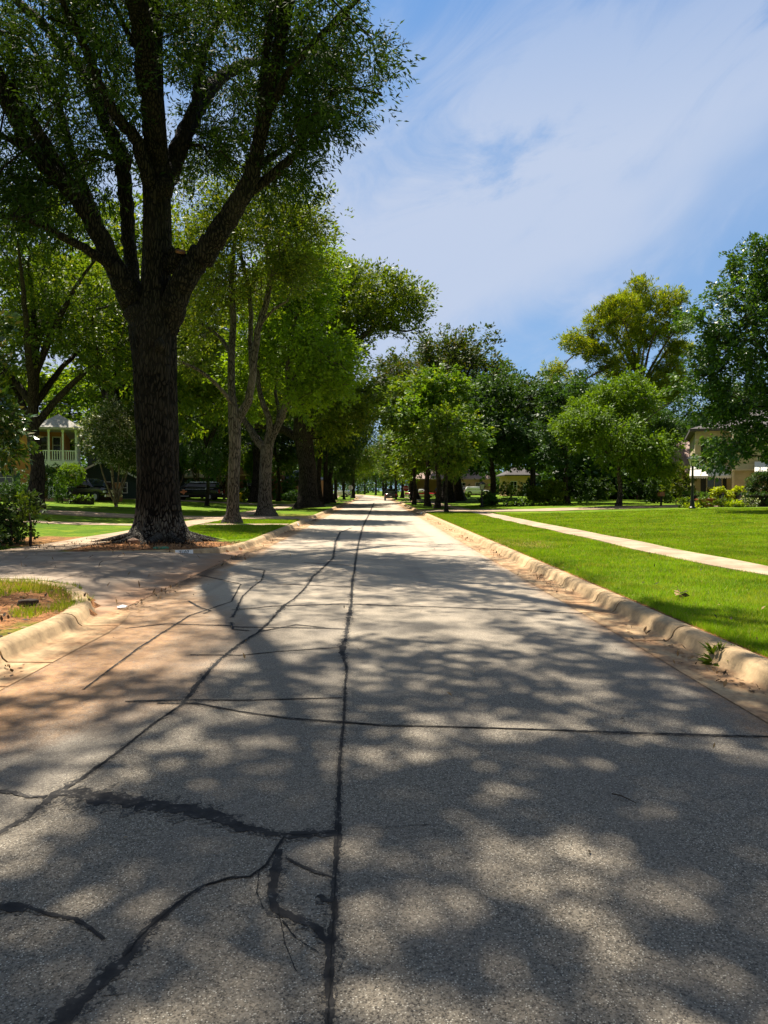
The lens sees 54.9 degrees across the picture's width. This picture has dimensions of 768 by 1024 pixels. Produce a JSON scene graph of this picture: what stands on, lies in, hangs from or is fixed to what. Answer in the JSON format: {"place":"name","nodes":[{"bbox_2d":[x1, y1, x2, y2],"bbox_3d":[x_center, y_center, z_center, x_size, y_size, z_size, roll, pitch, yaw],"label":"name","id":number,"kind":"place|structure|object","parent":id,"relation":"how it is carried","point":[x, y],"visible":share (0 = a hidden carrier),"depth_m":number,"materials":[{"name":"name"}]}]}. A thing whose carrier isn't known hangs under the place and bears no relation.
{"place":"outdoors","nodes":[
{"label":"outdoors","id":0,"kind":"place"},
{"bbox_2d":[17,598,39,606],"bbox_3d":[-4.529,1.161,9.419,0.232,0.116,0.226,-2,2,-45],"label":"utility cover","id":1,"kind":"object","parent":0,"point":[29,601],"visible":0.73,"depth_m":9.35,"materials":[{"name":"metal"}]},
{"bbox_2d":[0,519,221,551],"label":"sidewalk","id":2,"kind":"structure","parent":0,"point":[57,545],"depth_m":20.15,"materials":[{"name":"concrete"}]},
{"bbox_2d":[0,549,244,615],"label":"driveway","id":3,"kind":"structure","parent":0,"point":[161,569],"depth_m":13.98,"materials":[{"name":"concrete"}]},
{"bbox_2d":[4,508,314,521],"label":"driveway","id":4,"kind":"structure","parent":0,"point":[83,513],"depth_m":39.76,"materials":[{"name":"concrete"}]},
{"bbox_2d":[223,505,292,515],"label":"sidewalk","id":5,"kind":"structure","parent":0,"point":[247,513],"depth_m":51.39,"materials":[{"name":"concrete"}]},
{"bbox_2d":[181,500,341,506],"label":"driveway","id":6,"kind":"structure","parent":0,"point":[241,503],"depth_m":75.54,"materials":[{"name":"concrete"}]},
{"bbox_2d":[180,482,224,500],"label":"patrol suv","id":7,"kind":"object","parent":6,"relation":"on","point":[193,490],"visible":0.66,"depth_m":76.76,"materials":[{"name":"black paint"}]},
{"bbox_2d":[0,495,767,1023],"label":"road","id":8,"kind":"structure","parent":0,"point":[332,811],"depth_m":3.70,"materials":[{"name":"asphalt"}]},
{"bbox_2d":[0,579,129,689],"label":"kerb","id":9,"kind":"structure","parent":8,"relation":"on","point":[29,650],"depth_m":7.75,"materials":[{"name":"concrete"}]},
{"bbox_2d":[89,519,313,552],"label":"kerb","id":10,"kind":"structure","parent":8,"relation":"on","point":[276,536],"depth_m":21.58,"materials":[{"name":"concrete"}]},
{"bbox_2d":[298,505,342,518],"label":"kerb","id":11,"kind":"structure","parent":8,"relation":"on","point":[324,514],"depth_m":49.62,"materials":[{"name":"concrete"}]},
{"bbox_2d":[4,519,765,694],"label":"gutter litter","id":12,"kind":"object","parent":8,"relation":"on","point":[644,629],"visible":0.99,"depth_m":8.69,"materials":[{"name":"brown plant"}]},
{"bbox_2d":[383,489,397,500],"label":"black pickup","id":13,"kind":"object","parent":8,"relation":"on","point":[390,493],"visible":0.98,"depth_m":118.15,"materials":[{"name":"paint"}]},
{"bbox_2d":[415,512,767,721],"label":"kerb","id":14,"kind":"structure","parent":8,"relation":"on","point":[610,610],"depth_m":8.18,"materials":[{"name":"concrete"}]},
{"bbox_2d":[695,639,754,665],"bbox_3d":[3.134,1.373,6.772,0.577,0.412,0.385,1,2,34],"label":"weed","id":15,"kind":"object","parent":14,"relation":"on","point":[710,650],"visible":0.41,"depth_m":6.82,"materials":[{"name":"green plant"}]},
{"bbox_2d":[0,491,767,658],"bbox_3d":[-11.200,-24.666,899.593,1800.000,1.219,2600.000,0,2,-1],"label":"ground","id":16,"kind":"structure","parent":0,"point":[55,532],"depth_m":29.14,"materials":[{"name":"plant"}]},
{"bbox_2d":[0,477,27,502],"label":"evergreen shrub","id":17,"kind":"object","parent":16,"relation":"on","point":[5,487],"visible":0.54,"depth_m":49.49,"materials":[{"name":"green plant"}]},
{"bbox_2d":[0,514,40,543],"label":"ground cover shrub","id":18,"kind":"object","parent":16,"relation":"on","point":[20,536],"visible":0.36,"depth_m":20.52,"materials":[{"name":"green plant"}]},
{"bbox_2d":[0,489,41,545],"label":"sapling","id":19,"kind":"object","parent":16,"relation":"on","point":[23,513],"visible":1,"depth_m":19.14,"materials":[{"name":"green plant"}]},
{"bbox_2d":[0,308,42,479],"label":"magnolia tree","id":20,"kind":"object","parent":16,"relation":"on","point":[9,432],"visible":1,"depth_m":21.37,"materials":[{"name":"green plant"}]},
{"bbox_2d":[0,488,51,544],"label":"broadleaf shrub","id":21,"kind":"object","parent":16,"relation":"on","point":[10,523],"visible":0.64,"depth_m":19.77,"materials":[{"name":"green plant"}]},
{"bbox_2d":[0,414,85,500],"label":"brick house","id":22,"kind":"structure","parent":16,"relation":"on","point":[57,434],"depth_m":61.59,"materials":[{"name":"beige paint"}]},
{"bbox_2d":[40,436,47,460],"bbox_3d":[-29.228,-5.422,63.518,0.640,2.140,0.130,-1,2,-21],"label":"window","id":23,"kind":"structure","parent":22,"relation":"in","point":[44,441],"depth_m":63.55,"materials":[{"name":"black glass"}]},
{"bbox_2d":[52,437,60,460],"bbox_3d":[-28.270,-5.433,63.880,0.690,2.140,0.130,-1,2,-21],"label":"window","id":24,"kind":"structure","parent":22,"relation":"in","point":[56,441],"depth_m":63.86,"materials":[{"name":"black glass"}]},
{"bbox_2d":[15,461,73,499],"bbox_3d":[-21.923,-1.834,47.801,3.687,2.978,1.906,0,2,-1],"label":"evergreen shrub","id":25,"kind":"object","parent":16,"relation":"on","point":[50,471],"visible":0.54,"depth_m":47.86,"materials":[{"name":"green plant"}]},
{"bbox_2d":[0,578,90,636],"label":"soil litter","id":26,"kind":"object","parent":16,"relation":"on","point":[8,617],"visible":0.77,"depth_m":9.25,"materials":[{"name":"brown soil"}]},
{"bbox_2d":[0,576,93,618],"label":"grass tufts","id":27,"kind":"object","parent":16,"relation":"on","point":[34,586],"visible":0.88,"depth_m":10.47,"materials":[{"name":"plant"}]},
{"bbox_2d":[18,364,105,471],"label":"broadleaf tree","id":28,"kind":"object","parent":16,"relation":"on","point":[66,401],"visible":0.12,"depth_m":91.85,"materials":[{"name":"green plant"}]},
{"bbox_2d":[53,488,70,503],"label":"evergreen shrub","id":29,"kind":"object","parent":16,"relation":"on","point":[61,499],"visible":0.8,"depth_m":53.60,"materials":[{"name":"green plant"}]},
{"bbox_2d":[6,519,131,525],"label":"walkway","id":30,"kind":"structure","parent":16,"relation":"on","point":[74,523],"depth_m":31.00,"materials":[{"name":"concrete"}]},
{"bbox_2d":[56,462,86,497],"bbox_3d":[-23.150,-2.153,54.670,2.168,3.148,2.266,0,2,-1],"label":"topiary tree","id":31,"kind":"object","parent":16,"relation":"on","point":[76,480],"visible":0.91,"depth_m":54.44,"materials":[{"name":"green plant"}]},
{"bbox_2d":[66,493,95,504],"bbox_3d":[-21.811,-0.888,53.330,2.047,0.942,1.536,0,2,-1],"label":"hedge","id":32,"kind":"object","parent":16,"relation":"on","point":[85,500],"visible":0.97,"depth_m":52.91,"materials":[{"name":"green plant"}]},
{"bbox_2d":[56,478,122,500],"bbox_3d":[-24.668,-1.858,61.876,5.865,1.895,2.400,1,2,27],"label":"car","id":33,"kind":"object","parent":16,"relation":"on","point":[97,488],"visible":0.56,"depth_m":60.77,"materials":[{"name":"paint"}]},
{"bbox_2d":[0,157,195,509],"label":"yard tree","id":34,"kind":"object","parent":16,"relation":"on","point":[30,327],"visible":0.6,"depth_m":40.74,"materials":[{"name":"green plant"}]},
{"bbox_2d":[70,392,136,506],"bbox_3d":[-18.690,-4.274,51.972,6.612,8.058,6.902,-1,2,-18],"label":"crape myrtle","id":35,"kind":"object","parent":16,"relation":"on","point":[118,454],"visible":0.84,"depth_m":51.10,"materials":[{"name":"green plant"}]},
{"bbox_2d":[0,233,242,466],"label":"broadleaf tree","id":36,"kind":"object","parent":16,"relation":"on","point":[77,394],"visible":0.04,"depth_m":77.75,"materials":[{"name":"green plant"}]},
{"bbox_2d":[70,436,184,498],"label":"green house","id":37,"kind":"structure","parent":16,"relation":"on","point":[128,490],"depth_m":76.39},
{"bbox_2d":[29,535,238,551],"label":"leaf litter","id":38,"kind":"object","parent":16,"relation":"on","point":[152,545],"visible":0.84,"depth_m":19.26,"materials":[{"name":"plant"}]},
{"bbox_2d":[0,188,271,443],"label":"broadleaf tree","id":39,"kind":"object","parent":16,"relation":"on","point":[201,392],"visible":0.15,"depth_m":49.20,"materials":[{"name":"green plant"}]},
{"bbox_2d":[178,415,203,485],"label":"crape myrtle","id":40,"kind":"object","parent":16,"relation":"on","point":[192,466],"visible":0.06,"depth_m":85.16,"materials":[{"name":"green plant"}]},
{"bbox_2d":[179,397,228,505],"bbox_3d":[-15.460,-6.068,64.112,5.715,11.483,6.258,-1,2,-17],"label":"broadleaf tree","id":41,"kind":"object","parent":16,"relation":"on","point":[211,458],"visible":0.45,"depth_m":62.83,"materials":[{"name":"green plant"}]},
{"bbox_2d":[192,442,228,481],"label":"crape myrtle","id":42,"kind":"object","parent":16,"relation":"on","point":[226,453],"visible":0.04,"depth_m":89.20,"materials":[{"name":"green plant"}]},
{"bbox_2d":[0,0,425,544],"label":"oak tree","id":43,"kind":"object","parent":16,"relation":"on","point":[153,302],"visible":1,"depth_m":20.54,"materials":[{"name":"green plant"}]},
{"bbox_2d":[199,428,251,498],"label":"crape myrtle","id":44,"kind":"object","parent":16,"relation":"on","point":[226,462],"visible":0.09,"depth_m":91.51,"materials":[{"name":"green plant"}]},
{"bbox_2d":[184,442,285,500],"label":"brown brick house","id":45,"kind":"structure","parent":16,"relation":"on","point":[242,476],"depth_m":103.76,"materials":[{"name":"brick"}]},
{"bbox_2d":[178,262,291,502],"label":"broadleaf tree","id":46,"kind":"object","parent":16,"relation":"on","point":[253,496],"visible":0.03,"depth_m":83.12,"materials":[{"name":"green plant"}]},
{"bbox_2d":[188,518,297,539],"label":"verge grass","id":47,"kind":"structure","parent":16,"relation":"on","point":[236,531],"depth_m":28.01,"materials":[{"name":"plant"}]},
{"bbox_2d":[140,152,354,523],"bbox_3d":[-5.793,-7.695,32.769,9.738,16.530,8.100,0,2,14],"label":"elm tree","id":48,"kind":"object","parent":16,"relation":"on","point":[293,228],"visible":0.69,"depth_m":32.07,"materials":[{"name":"green plant"}]},
{"bbox_2d":[242,447,252,481],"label":"broadleaf tree","id":49,"kind":"object","parent":16,"relation":"on","point":[247,465],"visible":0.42,"depth_m":85.13,"materials":[{"name":"green plant"}]},
{"bbox_2d":[241,406,297,500],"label":"broadleaf tree","id":50,"kind":"object","parent":16,"relation":"on","point":[282,454],"visible":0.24,"depth_m":93.69,"materials":[{"name":"green plant"}]},
{"bbox_2d":[202,221,380,515],"bbox_3d":[-5.428,-8.123,43.144,11.825,16.753,7.753,1,2,40],"label":"elm tree","id":51,"kind":"object","parent":16,"relation":"on","point":[279,340],"visible":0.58,"depth_m":41.82,"materials":[{"name":"green plant"}]},
{"bbox_2d":[271,378,365,504],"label":"broadleaf tree","id":52,"kind":"object","parent":16,"relation":"on","point":[345,451],"visible":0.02,"depth_m":76.54,"materials":[{"name":"green plant"}]},
{"bbox_2d":[210,245,442,508],"bbox_3d":[-4.383,-10.922,60.626,20.271,21.285,12.243,1,2,28],"label":"oak tree","id":53,"kind":"object","parent":16,"relation":"on","point":[368,309],"visible":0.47,"depth_m":57.09,"materials":[{"name":"green plant"}]},
{"bbox_2d":[284,382,373,503],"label":"broadleaf tree","id":54,"kind":"object","parent":16,"relation":"on","point":[325,484],"visible":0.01,"depth_m":83.55,"materials":[{"name":"green plant"}]},
{"bbox_2d":[287,421,383,502],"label":"broadleaf tree","id":55,"kind":"object","parent":16,"relation":"on","point":[330,490],"visible":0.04,"depth_m":90.51,"materials":[{"name":"green plant"}]},
{"bbox_2d":[322,448,364,499],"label":"broadleaf tree","id":56,"kind":"object","parent":16,"relation":"on","point":[342,473],"visible":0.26,"depth_m":122.17,"materials":[{"name":"green plant"}]},
{"bbox_2d":[349,435,382,497],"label":"broadleaf tree","id":57,"kind":"object","parent":16,"relation":"on","point":[365,464],"visible":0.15,"depth_m":149.53,"materials":[{"name":"green plant"}]},
{"bbox_2d":[367,439,387,495],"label":"broadleaf tree","id":58,"kind":"object","parent":16,"relation":"on","point":[380,478],"visible":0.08,"depth_m":223.81,"materials":[{"name":"green plant"}]},
{"bbox_2d":[72,423,689,501],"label":"distant wood","id":59,"kind":"object","parent":16,"relation":"on","point":[585,466],"visible":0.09,"depth_m":97.44,"materials":[{"name":"green plant"}]},
{"bbox_2d":[372,426,398,496],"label":"broadleaf tree","id":60,"kind":"object","parent":16,"relation":"on","point":[384,476],"visible":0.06,"depth_m":174.27,"materials":[{"name":"green plant"}]},
{"bbox_2d":[366,374,420,498],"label":"broadleaf tree","id":61,"kind":"object","parent":16,"relation":"on","point":[378,453],"visible":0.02,"depth_m":133.47,"materials":[{"name":"green plant"}]},
{"bbox_2d":[379,439,420,494],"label":"broadleaf tree","id":62,"kind":"object","parent":16,"relation":"on","point":[384,457],"visible":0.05,"depth_m":127.77,"materials":[{"name":"green plant"}]},
{"bbox_2d":[378,407,443,503],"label":"broadleaf tree","id":63,"kind":"object","parent":16,"relation":"on","point":[389,434],"visible":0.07,"depth_m":79.94,"materials":[{"name":"green plant"}]},
{"bbox_2d":[369,360,498,507],"bbox_3d":[3.651,-6.436,61.242,11.279,12.720,10.692,-1,2,-29],"label":"broadleaf tree","id":64,"kind":"object","parent":16,"relation":"on","point":[428,392],"visible":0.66,"depth_m":60.70,"materials":[{"name":"green plant"}]},
{"bbox_2d":[370,366,500,505],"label":"broadleaf tree","id":65,"kind":"object","parent":16,"relation":"on","point":[398,386],"visible":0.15,"depth_m":69.83,"materials":[{"name":"green plant"}]},
{"bbox_2d":[357,321,525,501],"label":"broadleaf tree","id":66,"kind":"object","parent":16,"relation":"on","point":[394,364],"visible":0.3,"depth_m":98.82,"materials":[{"name":"green plant"}]},
{"bbox_2d":[414,401,481,511],"bbox_3d":[4.309,-3.684,50.352,4.658,7.769,4.121,0,2,3],"label":"young tree","id":67,"kind":"object","parent":16,"relation":"on","point":[455,458],"visible":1,"depth_m":50.03,"materials":[{"name":"green plant"}]},
{"bbox_2d":[401,380,497,501],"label":"broadleaf tree","id":68,"kind":"object","parent":16,"relation":"on","point":[451,497],"visible":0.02,"depth_m":91.64,"materials":[{"name":"green plant"}]},
{"bbox_2d":[416,469,490,494],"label":"peach house","id":69,"kind":"structure","parent":16,"relation":"on","point":[468,479],"depth_m":158.20,"materials":[{"name":"paint"}]},
{"bbox_2d":[388,340,529,500],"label":"broadleaf tree","id":70,"kind":"object","parent":16,"relation":"on","point":[459,494],"visible":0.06,"depth_m":105.02,"materials":[{"name":"green plant"}]},
{"bbox_2d":[464,486,488,493],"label":"white suv","id":71,"kind":"object","parent":16,"relation":"on","point":[473,489],"visible":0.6,"depth_m":149.27,"materials":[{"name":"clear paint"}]},
{"bbox_2d":[477,490,498,505],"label":"leafy shrub","id":72,"kind":"object","parent":16,"relation":"on","point":[489,499],"visible":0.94,"depth_m":67.83,"materials":[{"name":"green plant"}]},
{"bbox_2d":[453,356,551,504],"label":"broadleaf tree","id":73,"kind":"object","parent":16,"relation":"on","point":[486,397],"visible":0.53,"depth_m":72.11,"materials":[{"name":"green plant"}]},
{"bbox_2d":[496,481,518,497],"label":"leafy shrub","id":74,"kind":"object","parent":16,"relation":"on","point":[510,491],"visible":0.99,"depth_m":112.01,"materials":[{"name":"green plant"}]},
{"bbox_2d":[496,466,538,495],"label":"peach house","id":75,"kind":"structure","parent":16,"relation":"on","point":[514,477],"depth_m":128.20,"materials":[{"name":"paint"}]},
{"bbox_2d":[517,484,547,502],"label":"leafy shrub","id":76,"kind":"object","parent":16,"relation":"on","point":[532,494],"visible":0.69,"depth_m":68.92,"materials":[{"name":"green plant"}]},
{"bbox_2d":[500,499,569,506],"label":"ground cover bed","id":77,"kind":"object","parent":16,"relation":"on","point":[519,502],"visible":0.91,"depth_m":65.32,"materials":[{"name":"green plant"}]},
{"bbox_2d":[488,365,594,488],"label":"broadleaf tree","id":78,"kind":"object","parent":16,"relation":"on","point":[530,399],"visible":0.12,"depth_m":84.13,"materials":[{"name":"green plant"}]},
{"bbox_2d":[534,478,569,502],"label":"leafy shrub","id":79,"kind":"object","parent":16,"relation":"on","point":[554,492],"visible":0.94,"depth_m":65.94,"materials":[{"name":"green plant"}]},
{"bbox_2d":[510,369,619,503],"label":"broadleaf tree","id":80,"kind":"object","parent":16,"relation":"on","point":[550,448],"visible":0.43,"depth_m":67.46,"materials":[{"name":"green plant"}]},
{"bbox_2d":[560,473,597,502],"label":"leafy shrub","id":81,"kind":"object","parent":16,"relation":"on","point":[579,493],"visible":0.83,"depth_m":71.64,"materials":[{"name":"green plant"}]},
{"bbox_2d":[427,512,767,656],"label":"verge grass","id":82,"kind":"structure","parent":16,"relation":"on","point":[745,634],"depth_m":12.45,"materials":[{"name":"plant"}]},
{"bbox_2d":[583,475,616,500],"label":"leafy shrub","id":83,"kind":"object","parent":16,"relation":"on","point":[602,490],"visible":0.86,"depth_m":74.77,"materials":[{"name":"green plant"}]},
{"bbox_2d":[534,270,696,499],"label":"tree","id":84,"kind":"object","parent":16,"relation":"on","point":[637,302],"visible":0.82,"depth_m":85.12,"materials":[{"name":"green plant"}]},
{"bbox_2d":[547,363,689,505],"bbox_3d":[18.218,-5.909,57.434,10.433,11.407,11.248,-1,2,-18],"label":"rounded tree","id":85,"kind":"object","parent":16,"relation":"on","point":[584,422],"visible":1,"depth_m":56.52,"materials":[{"name":"green plant"}]},
{"bbox_2d":[617,480,661,499],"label":"leafy shrub","id":86,"kind":"object","parent":16,"relation":"on","point":[638,487],"visible":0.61,"depth_m":76.51,"materials":[{"name":"green plant"}]},
{"bbox_2d":[621,402,688,501],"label":"broadleaf tree","id":87,"kind":"object","parent":16,"relation":"on","point":[669,423],"visible":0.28,"depth_m":72.45,"materials":[{"name":"green plant"}]},
{"bbox_2d":[642,476,677,502],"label":"leafy shrub","id":88,"kind":"object","parent":16,"relation":"on","point":[654,489],"visible":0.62,"depth_m":66.35,"materials":[{"name":"green plant"}]},
{"bbox_2d":[643,368,710,436],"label":"broadleaf tree","id":89,"kind":"object","parent":16,"relation":"on","point":[685,413],"visible":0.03,"depth_m":107.86,"materials":[{"name":"green plant"}]},
{"bbox_2d":[659,462,696,504],"bbox_3d":[23.955,-2.352,60.078,3.335,3.648,2.599,0,2,-1],"label":"leafy shrub","id":90,"kind":"object","parent":16,"relation":"on","point":[678,489],"visible":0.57,"depth_m":59.95,"materials":[{"name":"green plant"}]},
{"bbox_2d":[671,441,689,500],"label":"mauve brick house","id":91,"kind":"structure","parent":16,"relation":"on","point":[684,453],"depth_m":71.96,"materials":[{"name":"pink brick"}]},
{"bbox_2d":[686,455,698,508],"bbox_3d":[20.113,-1.986,48.217,0.620,3.670,0.620,0,2,-1],"label":"lamp post","id":92,"kind":"object","parent":16,"relation":"on","point":[692,503],"visible":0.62,"depth_m":48.16,"materials":[{"name":"black metal"}]},
{"bbox_2d":[682,490,707,503],"bbox_3d":[23.074,-0.956,54.905,1.998,1.373,1.749,0,2,-1],"label":"hedge","id":93,"kind":"object","parent":16,"relation":"on","point":[684,494],"visible":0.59,"depth_m":54.47,"materials":[{"name":"green plant"}]},
{"bbox_2d":[662,232,767,482],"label":"glossy tree","id":94,"kind":"object","parent":16,"relation":"on","point":[712,365],"visible":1,"depth_m":41.81,"materials":[{"name":"green plant"}]},
{"bbox_2d":[709,496,731,506],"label":"border plant","id":95,"kind":"object","parent":16,"relation":"on","point":[718,501],"visible":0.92,"depth_m":50.89,"materials":[{"name":"green plant"}]},
{"bbox_2d":[708,486,735,504],"bbox_3d":[24.711,-1.155,54.443,2.152,1.582,1.144,0,2,-1],"label":"yellow-green shrub","id":96,"kind":"object","parent":16,"relation":"on","point":[720,491],"visible":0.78,"depth_m":54.31,"materials":[{"name":"yellow plant"}]},
{"bbox_2d":[684,410,767,494],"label":"cream house","id":97,"kind":"structure","parent":16,"relation":"on","point":[727,482],"depth_m":58.93,"materials":[{"name":"paint"}]},
{"bbox_2d":[706,478,722,494],"bbox_3d":[26.481,-1.499,59.294,1.191,2.707,0.136,1,2,20],"label":"window","id":98,"kind":"structure","parent":97,"relation":"in","point":[712,483],"depth_m":59.32,"materials":[{"name":"black glass"}]},
{"bbox_2d":[726,485,746,505],"bbox_3d":[25.943,-1.135,54.476,1.971,1.694,1.215,-1,2,-22],"label":"shrub","id":99,"kind":"object","parent":16,"relation":"on","point":[736,489],"visible":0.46,"depth_m":54.36,"materials":[{"name":"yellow plant"}]},
{"bbox_2d":[733,496,760,506],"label":"border plant","id":100,"kind":"object","parent":16,"relation":"on","point":[748,499],"visible":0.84,"depth_m":50.27,"materials":[{"name":"green plant"}]},
{"bbox_2d":[737,491,767,506],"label":"hedge","id":101,"kind":"object","parent":16,"relation":"on","point":[762,496],"visible":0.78,"depth_m":52.02,"materials":[{"name":"green plant"}]},
{"bbox_2d":[744,466,767,494],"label":"leafy shrub","id":102,"kind":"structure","parent":16,"relation":"on","point":[752,487],"depth_m":54.48,"materials":[{"name":"green plant"}]},
{"bbox_2d":[0,0,767,490],"label":"sky","id":103,"kind":"structure","parent":0,"point":[548,153],"materials":[{"name":"blue"}]},
{"bbox_2d":[415,505,767,513],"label":"driveway","id":104,"kind":"structure","parent":0,"point":[566,509],"depth_m":53.71,"materials":[{"name":"concrete"}]},
{"bbox_2d":[472,512,767,575],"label":"sidewalk","id":105,"kind":"structure","parent":0,"point":[722,562],"depth_m":18.43,"materials":[{"name":"concrete"}]},
{"bbox_2d":[496,507,767,565],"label":"lawn grass","id":106,"kind":"structure","parent":0,"point":[729,545],"depth_m":28.43,"materials":[{"name":"plant"}]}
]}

